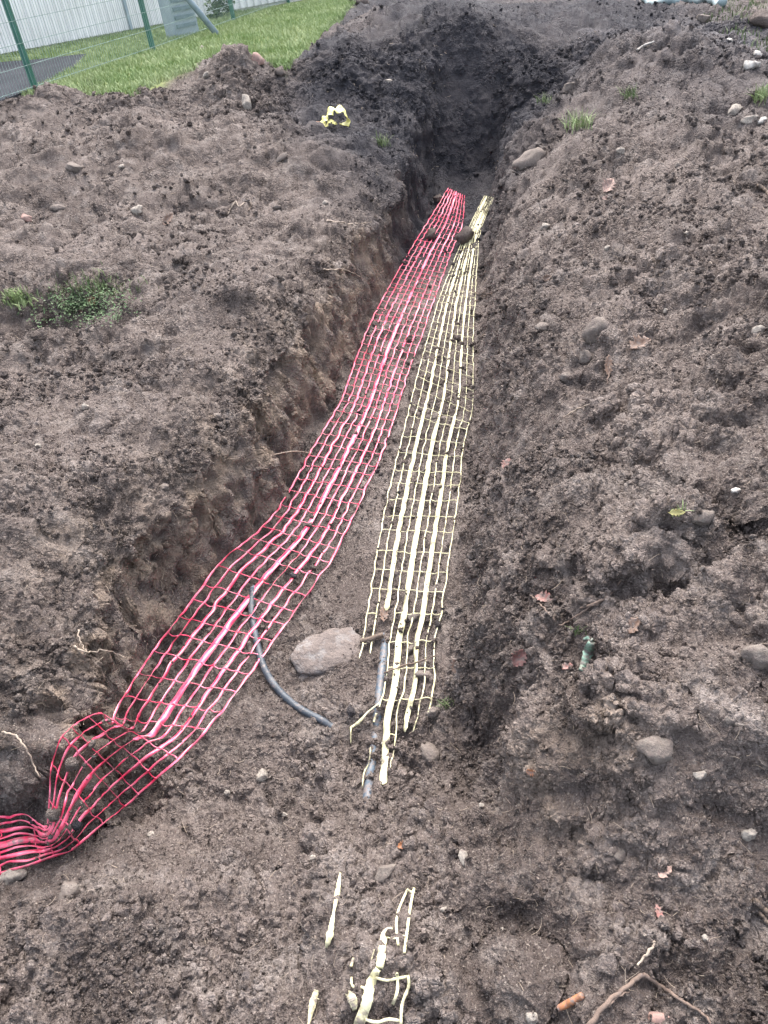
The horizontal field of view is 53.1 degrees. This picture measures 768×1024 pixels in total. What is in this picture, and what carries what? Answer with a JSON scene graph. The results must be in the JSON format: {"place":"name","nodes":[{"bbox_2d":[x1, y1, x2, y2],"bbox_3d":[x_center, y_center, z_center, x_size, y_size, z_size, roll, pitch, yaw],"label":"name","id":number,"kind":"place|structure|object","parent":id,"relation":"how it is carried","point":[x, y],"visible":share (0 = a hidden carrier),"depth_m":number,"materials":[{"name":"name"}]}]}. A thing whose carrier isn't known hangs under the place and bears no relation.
{"place":"outdoors","nodes":[
{"label":"outdoors","id":0,"kind":"place"},
{"bbox_2d":[0,54,84,100],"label":"asphalt yard","id":1,"kind":"structure","parent":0,"point":[6,82],"depth_m":9.95,"materials":[{"name":"asphalt"}]},
{"bbox_2d":[0,0,355,95],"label":"grass","id":2,"kind":"structure","parent":0,"point":[257,24],"depth_m":10.28,"materials":[{"name":"plant"}]},
{"bbox_2d":[204,0,234,18],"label":"weed","id":3,"kind":"object","parent":2,"relation":"on","point":[216,13],"visible":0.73,"depth_m":13.93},
{"bbox_2d":[0,0,767,1023],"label":"soil ground","id":4,"kind":"structure","parent":0,"point":[376,256],"depth_m":3.02,"materials":[{"name":"soil"}]},
{"bbox_2d":[0,868,26,884],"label":"stone","id":5,"kind":"object","parent":4,"relation":"on","point":[8,876],"visible":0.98,"depth_m":2.31,"materials":[{"name":"stone"}]},
{"bbox_2d":[1,731,40,776],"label":"tree root","id":6,"kind":"object","parent":4,"relation":"on","point":[19,739],"visible":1,"depth_m":2.28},
{"bbox_2d":[0,285,43,312],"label":"grass tuft","id":7,"kind":"object","parent":4,"relation":"on","point":[18,295],"visible":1,"depth_m":4.78,"materials":[{"name":"plant"}]},
{"bbox_2d":[21,213,31,221],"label":"stone","id":8,"kind":"object","parent":4,"relation":"on","point":[26,218],"visible":1,"depth_m":5.88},
{"bbox_2d":[49,204,65,210],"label":"stone","id":9,"kind":"object","parent":4,"relation":"on","point":[56,207],"visible":0.98,"depth_m":5.98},
{"bbox_2d":[58,879,79,900],"bbox_3d":[-0.887,1.082,2.170,0.064,0.054,0.067,21,46,33],"label":"stone","id":10,"kind":"object","parent":4,"relation":"on","point":[69,888],"visible":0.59,"depth_m":2.16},
{"bbox_2d":[65,162,83,172],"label":"stone","id":11,"kind":"object","parent":4,"relation":"on","point":[73,167],"visible":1,"depth_m":6.19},
{"bbox_2d":[16,279,140,330],"bbox_3d":[-1.780,-1.167,4.554,0.694,0.271,1.050,-26,41,-22],"label":"weed patch","id":12,"kind":"object","parent":4,"relation":"on","point":[74,301],"visible":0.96,"depth_m":4.71,"materials":[{"name":"plant"}]},
{"bbox_2d":[81,403,89,409],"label":"stone","id":13,"kind":"object","parent":4,"relation":"on","point":[84,405],"visible":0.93,"depth_m":3.56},
{"bbox_2d":[78,73,111,96],"bbox_3d":[-3.100,-4.626,8.199,0.378,0.149,2.765,-17,38,-12],"label":"grass tuft","id":14,"kind":"object","parent":4,"relation":"on","point":[93,84],"visible":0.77,"depth_m":8.01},
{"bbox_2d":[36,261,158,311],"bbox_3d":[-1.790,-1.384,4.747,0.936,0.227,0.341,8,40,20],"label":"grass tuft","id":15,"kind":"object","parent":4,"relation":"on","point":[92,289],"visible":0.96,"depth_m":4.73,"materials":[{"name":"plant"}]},
{"bbox_2d":[73,629,123,657],"bbox_3d":[-0.991,0.479,2.642,0.068,0.212,0.152,4,39,15],"label":"tree root","id":16,"kind":"object","parent":4,"relation":"on","point":[76,647],"visible":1,"depth_m":2.58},
{"bbox_2d":[131,204,142,214],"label":"stone","id":17,"kind":"object","parent":4,"relation":"on","point":[136,210],"visible":1,"depth_m":5.72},
{"bbox_2d":[0,0,289,97],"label":"fence","id":18,"kind":"object","parent":4,"relation":"on","point":[12,20],"visible":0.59,"depth_m":9.14,"materials":[{"name":"green metal"}]},
{"bbox_2d":[0,0,298,53],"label":"corrugated shed","id":19,"kind":"structure","parent":4,"relation":"on","point":[5,34],"depth_m":13.28,"materials":[{"name":"metal"}]},
{"bbox_2d":[159,483,168,489],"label":"stone","id":20,"kind":"object","parent":4,"relation":"on","point":[164,486],"visible":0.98,"depth_m":3.17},
{"bbox_2d":[162,212,172,224],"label":"dead leaf","id":21,"kind":"object","parent":4,"relation":"on","point":[168,217],"visible":0.86,"depth_m":5.61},
{"bbox_2d":[158,0,198,37],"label":"utility cabinet","id":22,"kind":"object","parent":4,"relation":"on","point":[180,18],"visible":0.69,"depth_m":11.76,"materials":[{"name":"metal"}]},
{"bbox_2d":[185,0,218,34],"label":"leaning pole","id":23,"kind":"object","parent":4,"relation":"on","point":[197,10],"depth_m":11.34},
{"bbox_2d":[0,188,464,874],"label":"warning net","id":24,"kind":"object","parent":4,"relation":"on","point":[44,834],"visible":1,"depth_m":3.23,"materials":[{"name":"red plastic"}]},
{"bbox_2d":[228,201,244,213],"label":"twig","id":25,"kind":"object","parent":4,"relation":"on","point":[237,205],"visible":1,"depth_m":5.87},
{"bbox_2d":[242,94,251,110],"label":"stone","id":26,"kind":"object","parent":4,"relation":"on","point":[246,102],"visible":0.93,"depth_m":7.29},
{"bbox_2d":[252,52,264,64],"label":"stone","id":27,"kind":"object","parent":4,"relation":"on","point":[258,58],"visible":0.94,"depth_m":7.75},
{"bbox_2d":[256,768,268,781],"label":"stone","id":28,"kind":"object","parent":4,"relation":"on","point":[262,775],"visible":1,"depth_m":2.68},
{"bbox_2d":[275,66,286,76],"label":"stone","id":29,"kind":"object","parent":4,"relation":"on","point":[280,71],"visible":1,"depth_m":7.51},
{"bbox_2d":[276,152,287,162],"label":"stone","id":30,"kind":"object","parent":4,"relation":"on","point":[281,157],"visible":1,"depth_m":6.29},
{"bbox_2d":[248,585,332,727],"bbox_3d":[-0.438,0.582,3.089,0.150,0.091,0.865,-22,39,-18],"label":"cable","id":31,"kind":"object","parent":4,"relation":"on","point":[288,699],"visible":0.94,"depth_m":2.96,"materials":[{"name":"plastic"}]},
{"bbox_2d":[275,451,312,454],"bbox_3d":[-0.483,-0.299,3.953,0.041,0.262,0.415,7,39,18],"label":"tree root","id":32,"kind":"object","parent":4,"relation":"on","point":[292,451],"visible":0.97,"depth_m":3.93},
{"bbox_2d":[307,989,318,1023],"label":"net fragment","id":33,"kind":"object","parent":4,"relation":"on","point":[313,1002],"visible":1,"depth_m":1.89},
{"bbox_2d":[289,627,363,681],"bbox_3d":[-0.221,0.578,3.085,0.326,0.136,0.224,-15,38,-9],"label":"rock","id":34,"kind":"object","parent":4,"relation":"on","point":[319,654],"visible":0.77,"depth_m":3.04,"materials":[{"name":"stone"}]},
{"bbox_2d":[325,873,340,947],"bbox_3d":[-0.130,1.065,2.081,0.027,0.083,0.225,-1,38,9],"label":"net fragment","id":35,"kind":"object","parent":4,"relation":"on","point":[329,934],"visible":1,"depth_m":2.02,"materials":[{"name":"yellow plastic"}]},
{"bbox_2d":[316,105,349,126],"bbox_3d":[-0.471,-3.514,6.871,0.333,0.182,0.178,-8,37,0],"label":"crumpled tape","id":36,"kind":"object","parent":4,"relation":"on","point":[339,109],"visible":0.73,"depth_m":6.86,"materials":[{"name":"yellow plastic"}]},
{"bbox_2d":[323,220,369,276],"bbox_3d":[-0.304,-1.825,5.360,0.266,0.349,1.014,1,38,12],"label":"tree root","id":37,"kind":"object","parent":4,"relation":"on","point":[348,224],"visible":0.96,"depth_m":5.32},
{"bbox_2d":[345,949,374,1010],"bbox_3d":[-0.067,1.127,1.845,0.074,0.116,0.148,4,39,15],"label":"net fragment","id":38,"kind":"object","parent":4,"relation":"on","point":[351,998],"visible":0.94,"depth_m":1.77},
{"bbox_2d":[350,0,369,4],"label":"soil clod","id":39,"kind":"object","parent":4,"relation":"on","point":[362,1],"visible":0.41,"depth_m":13.71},
{"bbox_2d":[349,702,379,743],"bbox_3d":[-0.068,0.764,2.792,0.176,0.082,0.056,-29,42,-25],"label":"net fragment","id":40,"kind":"object","parent":4,"relation":"on","point":[359,721],"visible":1,"depth_m":2.77,"materials":[{"name":"yellow plastic"}]},
{"bbox_2d":[363,607,392,802],"bbox_3d":[-0.017,0.700,2.876,0.047,0.105,0.907,-2,37,8],"label":"duct","id":41,"kind":"object","parent":4,"relation":"on","point":[382,667],"visible":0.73,"depth_m":2.85,"materials":[{"name":"plastic"}]},
{"bbox_2d":[362,747,370,787],"bbox_3d":[-0.062,0.879,2.655,0.019,0.040,0.172,2,38,13],"label":"net fragment","id":42,"kind":"object","parent":41,"relation":"on","point":[366,767],"visible":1,"depth_m":2.67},
{"bbox_2d":[350,887,414,1023],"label":"net fragment","id":43,"kind":"object","parent":4,"relation":"on","point":[365,1004],"visible":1,"depth_m":1.78,"materials":[{"name":"yellow plastic"}]},
{"bbox_2d":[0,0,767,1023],"bbox_3d":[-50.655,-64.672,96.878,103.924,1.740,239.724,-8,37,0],"label":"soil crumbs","id":44,"kind":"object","parent":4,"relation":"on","point":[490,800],"visible":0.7,"depth_m":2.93,"materials":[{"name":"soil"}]},
{"bbox_2d":[0,7,767,1023],"bbox_3d":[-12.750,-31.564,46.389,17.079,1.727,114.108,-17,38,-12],"label":"rootlets","id":45,"kind":"object","parent":4,"relation":"on","point":[304,623],"visible":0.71,"depth_m":2.55,"materials":[{"name":"plant"}]},
{"bbox_2d":[379,604,388,622],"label":"dead leaf","id":46,"kind":"object","parent":4,"relation":"on","point":[382,613],"visible":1,"depth_m":3.15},
{"bbox_2d":[375,132,394,147],"bbox_3d":[-0.016,-3.266,6.726,0.199,0.182,0.269,-1,38,10],"label":"grass tuft","id":47,"kind":"object","parent":4,"relation":"on","point":[382,143],"visible":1,"depth_m":6.72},
{"bbox_2d":[374,864,396,883],"bbox_3d":[0.002,1.014,2.156,0.077,0.052,0.047,-8,37,0],"label":"stone","id":48,"kind":"object","parent":4,"relation":"on","point":[383,872],"visible":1,"depth_m":2.15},
{"bbox_2d":[404,645,413,654],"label":"stone","id":49,"kind":"object","parent":4,"relation":"on","point":[410,649],"visible":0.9,"depth_m":3.01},
{"bbox_2d":[384,654,437,673],"bbox_3d":[0.100,0.566,2.909,0.211,0.073,0.041,-8,37,0],"label":"twig","id":50,"kind":"object","parent":4,"relation":"on","point":[409,663],"visible":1,"depth_m":2.92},
{"bbox_2d":[407,612,419,621],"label":"stone","id":51,"kind":"object","parent":4,"relation":"on","point":[415,617],"visible":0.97,"depth_m":3.11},
{"bbox_2d":[414,670,433,677],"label":"stone","id":52,"kind":"object","parent":4,"relation":"on","point":[420,673],"visible":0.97,"depth_m":2.85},
{"bbox_2d":[359,195,492,783],"bbox_3d":[0.422,-1.050,4.884,0.391,0.278,6.153,0,38,11],"label":"warning net","id":53,"kind":"object","parent":4,"relation":"on","point":[391,700],"visible":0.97,"depth_m":3.57,"materials":[{"name":"yellow plastic"}]},
{"bbox_2d":[28,226,474,859],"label":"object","id":54,"kind":"object","parent":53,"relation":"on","point":[72,764],"visible":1,"depth_m":2.73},
{"bbox_2d":[360,632,383,642],"bbox_3d":[-0.049,0.505,3.070,0.098,0.028,0.029,-13,37,-6],"label":"wooden stick","id":55,"kind":"object","parent":53,"relation":"on","point":[373,637],"visible":1,"depth_m":3.06,"materials":[{"name":"wood"}]},
{"bbox_2d":[455,226,473,244],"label":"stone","id":56,"kind":"object","parent":53,"relation":"on","point":[464,235],"visible":0.99,"depth_m":6.53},
{"bbox_2d":[421,742,439,765],"bbox_3d":[0.161,0.829,2.645,0.084,0.058,0.074,25,48,36],"label":"stone","id":57,"kind":"object","parent":4,"relation":"on","point":[430,751],"visible":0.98,"depth_m":2.62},
{"bbox_2d":[426,228,435,239],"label":"soil clod","id":58,"kind":"object","parent":4,"relation":"on","point":[430,234],"visible":1,"depth_m":6.77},
{"bbox_2d":[425,707,438,718],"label":"stone","id":59,"kind":"object","parent":4,"relation":"on","point":[432,712],"visible":1,"depth_m":2.72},
{"bbox_2d":[433,194,441,201],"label":"soil clod","id":60,"kind":"object","parent":4,"relation":"on","point":[437,198],"visible":1,"depth_m":7.33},
{"bbox_2d":[430,697,453,709],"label":"grass tuft","id":61,"kind":"object","parent":4,"relation":"on","point":[444,702],"visible":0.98,"depth_m":2.73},
{"bbox_2d":[450,658,455,673],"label":"dead leaf","id":62,"kind":"object","parent":4,"relation":"on","point":[452,667],"visible":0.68,"depth_m":2.73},
{"bbox_2d":[458,849,467,865],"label":"stone","id":63,"kind":"object","parent":4,"relation":"on","point":[462,854],"visible":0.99,"depth_m":2.05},
{"bbox_2d":[500,458,510,466],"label":"dead leaf","id":64,"kind":"object","parent":4,"relation":"on","point":[505,463],"visible":0.53,"depth_m":3.20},
{"bbox_2d":[511,649,526,666],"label":"dead leaf","id":65,"kind":"object","parent":4,"relation":"on","point":[519,657],"visible":0.96,"depth_m":2.37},
{"bbox_2d":[512,147,546,170],"bbox_3d":[1.165,-2.800,6.135,0.273,0.186,0.195,6,39,18],"label":"stone","id":66,"kind":"object","parent":4,"relation":"on","point":[530,157],"visible":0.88,"depth_m":6.07,"materials":[{"name":"stone"}]},
{"bbox_2d":[525,769,534,776],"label":"dead leaf","id":67,"kind":"object","parent":4,"relation":"on","point":[529,772],"visible":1,"depth_m":2.00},
{"bbox_2d":[525,1012,538,1023],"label":"stone","id":68,"kind":"object","parent":4,"relation":"on","point":[530,1018],"visible":1,"depth_m":1.65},
{"bbox_2d":[534,322,548,330],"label":"stone","id":69,"kind":"object","parent":4,"relation":"on","point":[541,325],"visible":0.95,"depth_m":3.62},
{"bbox_2d":[534,590,551,601],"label":"dead leaf","id":70,"kind":"object","parent":4,"relation":"on","point":[543,597],"visible":0.88,"depth_m":2.42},
{"bbox_2d":[534,92,554,103],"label":"grass tuft","id":71,"kind":"object","parent":4,"relation":"on","point":[543,99],"visible":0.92,"depth_m":7.10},
{"bbox_2d":[540,223,549,228],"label":"stone","id":72,"kind":"object","parent":4,"relation":"on","point":[547,225],"visible":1,"depth_m":4.81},
{"bbox_2d":[558,372,570,381],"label":"stone","id":73,"kind":"object","parent":4,"relation":"on","point":[563,376],"visible":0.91,"depth_m":3.36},
{"bbox_2d":[562,662,573,669],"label":"dead leaf","id":74,"kind":"object","parent":4,"relation":"on","point":[565,666],"visible":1,"depth_m":2.17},
{"bbox_2d":[563,82,573,92],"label":"stone","id":75,"kind":"object","parent":4,"relation":"on","point":[568,86],"visible":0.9,"depth_m":6.64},
{"bbox_2d":[556,992,584,1011],"bbox_3d":[0.395,1.038,1.628,0.058,0.058,0.017,-8,37,0],"label":"tree root","id":76,"kind":"object","parent":4,"relation":"on","point":[568,1003],"visible":0.98,"depth_m":1.62,"materials":[{"name":"orange plant"}]},
{"bbox_2d":[567,625,586,635],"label":"grass tuft","id":77,"kind":"object","parent":4,"relation":"on","point":[575,631],"visible":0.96,"depth_m":2.22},
{"bbox_2d":[560,106,597,134],"bbox_3d":[1.510,-2.948,5.807,0.362,0.260,0.940,-2,37,7],"label":"grass tuft","id":78,"kind":"object","parent":4,"relation":"on","point":[583,122],"visible":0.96,"depth_m":5.99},
{"bbox_2d":[530,569,631,625],"bbox_3d":[0.554,0.251,2.273,0.314,0.240,0.150,15,43,27],"label":"tree root","id":79,"kind":"object","parent":4,"relation":"on","point":[588,606],"visible":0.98,"depth_m":2.23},
{"bbox_2d":[579,350,592,363],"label":"stone","id":80,"kind":"object","parent":4,"relation":"on","point":[585,357],"visible":0.99,"depth_m":3.34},
{"bbox_2d":[579,636,594,670],"bbox_3d":[0.550,0.389,2.083,0.036,0.147,0.237,5,39,16],"label":"plastic strip","id":81,"kind":"object","parent":4,"relation":"on","point":[588,650],"visible":0.87,"depth_m":2.15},
{"bbox_2d":[582,316,608,343],"bbox_3d":[0.933,-0.792,3.368,0.117,0.116,0.095,-24,40,-20],"label":"stone","id":82,"kind":"object","parent":4,"relation":"on","point":[595,326],"visible":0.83,"depth_m":3.35,"materials":[{"name":"stone"}]},
{"bbox_2d":[604,355,612,374],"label":"dead leaf","id":83,"kind":"object","parent":4,"relation":"on","point":[606,364],"visible":1,"depth_m":3.27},
{"bbox_2d":[602,178,615,192],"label":"dead leaf","id":84,"kind":"object","parent":4,"relation":"on","point":[606,183],"visible":1,"depth_m":4.80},
{"bbox_2d":[613,845,625,862],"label":"stone","id":85,"kind":"object","parent":4,"relation":"on","point":[619,856],"visible":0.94,"depth_m":1.81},
{"bbox_2d":[616,147,624,153],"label":"stone","id":86,"kind":"object","parent":4,"relation":"on","point":[620,150],"visible":1,"depth_m":4.98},
{"bbox_2d":[616,83,637,100],"bbox_3d":[1.871,-3.204,5.860,0.148,0.142,0.356,-8,37,0],"label":"grass tuft","id":87,"kind":"object","parent":4,"relation":"on","point":[629,93],"visible":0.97,"depth_m":5.86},
{"bbox_2d":[627,617,640,633],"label":"dead leaf","id":88,"kind":"object","parent":4,"relation":"on","point":[636,621],"visible":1,"depth_m":2.05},
{"bbox_2d":[629,335,650,349],"bbox_3d":[1.086,-0.719,3.265,0.088,0.046,0.086,7,39,19],"label":"dead leaf","id":89,"kind":"object","parent":4,"relation":"on","point":[639,341],"visible":1,"depth_m":3.28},
{"bbox_2d":[636,41,653,50],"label":"twig","id":90,"kind":"object","parent":4,"relation":"on","point":[643,46],"visible":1,"depth_m":6.15,"materials":[{"name":"white wood"}]},
{"bbox_2d":[637,941,655,965],"bbox_3d":[0.560,0.943,1.641,0.061,0.030,0.010,-30,42,-26],"label":"tree root","id":91,"kind":"object","parent":4,"relation":"on","point":[646,954],"visible":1,"depth_m":1.64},
{"bbox_2d":[586,972,710,1023],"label":"tree root","id":92,"kind":"object","parent":4,"relation":"on","point":[611,999],"visible":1,"depth_m":1.60,"materials":[{"name":"wood"}]},
{"bbox_2d":[634,735,673,764],"bbox_3d":[0.629,0.551,1.781,0.088,0.056,0.063,-8,37,0],"label":"stone","id":93,"kind":"object","parent":4,"relation":"on","point":[655,750],"visible":1,"depth_m":1.77,"materials":[{"name":"stone"}]},
{"bbox_2d":[647,1011,669,1023],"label":"stone","id":94,"kind":"object","parent":4,"relation":"on","point":[658,1017],"visible":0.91,"depth_m":1.59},
{"bbox_2d":[655,904,664,916],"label":"dead leaf","id":95,"kind":"object","parent":4,"relation":"on","point":[659,912],"visible":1,"depth_m":1.71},
{"bbox_2d":[657,865,671,877],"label":"dead leaf","id":96,"kind":"object","parent":4,"relation":"on","point":[664,874],"visible":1,"depth_m":1.73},
{"bbox_2d":[668,509,684,515],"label":"dead leaf","id":97,"kind":"object","parent":4,"relation":"on","point":[676,512],"visible":1,"depth_m":2.15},
{"bbox_2d":[672,501,692,516],"bbox_3d":[0.833,-0.007,2.159,0.051,0.045,0.056,-17,38,-12],"label":"grass tuft","id":98,"kind":"object","parent":4,"relation":"on","point":[682,508],"visible":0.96,"depth_m":2.16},
{"bbox_2d":[640,0,726,6],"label":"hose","id":99,"kind":"object","parent":4,"relation":"on","point":[722,3],"visible":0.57,"depth_m":10.55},
{"bbox_2d":[693,771,706,779],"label":"stone","id":100,"kind":"object","parent":4,"relation":"on","point":[700,775],"visible":1,"depth_m":1.77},
{"bbox_2d":[691,509,714,525],"bbox_3d":[0.913,0.013,2.205,0.071,0.045,0.055,-8,37,0],"label":"stone","id":101,"kind":"object","parent":4,"relation":"on","point":[705,517],"visible":0.97,"depth_m":2.19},
{"bbox_2d":[696,14,710,22],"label":"stone","id":102,"kind":"object","parent":4,"relation":"on","point":[702,18],"visible":1,"depth_m":8.75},
{"bbox_2d":[724,716,735,724],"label":"stone","id":103,"kind":"object","parent":4,"relation":"on","point":[729,720],"visible":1,"depth_m":1.75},
{"bbox_2d":[727,104,742,115],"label":"stone","id":104,"kind":"object","parent":4,"relation":"on","point":[734,110],"visible":0.85,"depth_m":5.38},
{"bbox_2d":[731,487,740,492],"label":"stone","id":105,"kind":"object","parent":4,"relation":"on","point":[735,490],"visible":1,"depth_m":2.25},
{"bbox_2d":[740,115,757,123],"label":"stone","id":106,"kind":"object","parent":4,"relation":"on","point":[747,120],"visible":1,"depth_m":5.14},
{"bbox_2d":[741,828,757,841],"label":"stone","id":107,"kind":"object","parent":4,"relation":"on","point":[748,835],"visible":1,"depth_m":1.74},
{"bbox_2d":[743,60,760,70],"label":"stone","id":108,"kind":"object","parent":4,"relation":"on","point":[747,65],"visible":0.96,"depth_m":5.78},
{"bbox_2d":[740,644,767,669],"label":"stone","id":109,"kind":"object","parent":4,"relation":"on","point":[756,656],"visible":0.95,"depth_m":1.86,"materials":[{"name":"stone"}]},
{"bbox_2d":[747,82,767,104],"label":"grass tuft","id":110,"kind":"object","parent":4,"relation":"on","point":[761,94],"visible":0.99,"depth_m":5.37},
{"bbox_2d":[753,50,761,56],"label":"stone","id":111,"kind":"object","parent":4,"relation":"on","point":[756,52],"visible":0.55,"depth_m":5.99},
{"bbox_2d":[749,9,767,27],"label":"stone","id":112,"kind":"object","parent":4,"relation":"on","point":[759,17],"visible":0.94,"depth_m":7.06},
{"bbox_2d":[751,325,765,333],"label":"stone","id":113,"kind":"object","parent":4,"relation":"on","point":[755,329],"visible":0.76,"depth_m":2.84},
{"bbox_2d":[752,897,767,923],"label":"tree root","id":114,"kind":"object","parent":4,"relation":"on","point":[763,908],"visible":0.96,"depth_m":1.68,"materials":[{"name":"brown plant"}]},
{"bbox_2d":[757,117,766,124],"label":"stone","id":115,"kind":"object","parent":4,"relation":"on","point":[761,120],"visible":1,"depth_m":5.13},
{"bbox_2d":[757,184,767,194],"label":"tree root","id":116,"kind":"object","parent":4,"relation":"on","point":[763,189],"visible":1,"depth_m":4.34,"materials":[{"name":"brown plant"}]},
{"bbox_2d":[704,0,767,51],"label":"verge grass","id":117,"kind":"structure","parent":0,"point":[748,8],"depth_m":8.73,"materials":[{"name":"plant"}]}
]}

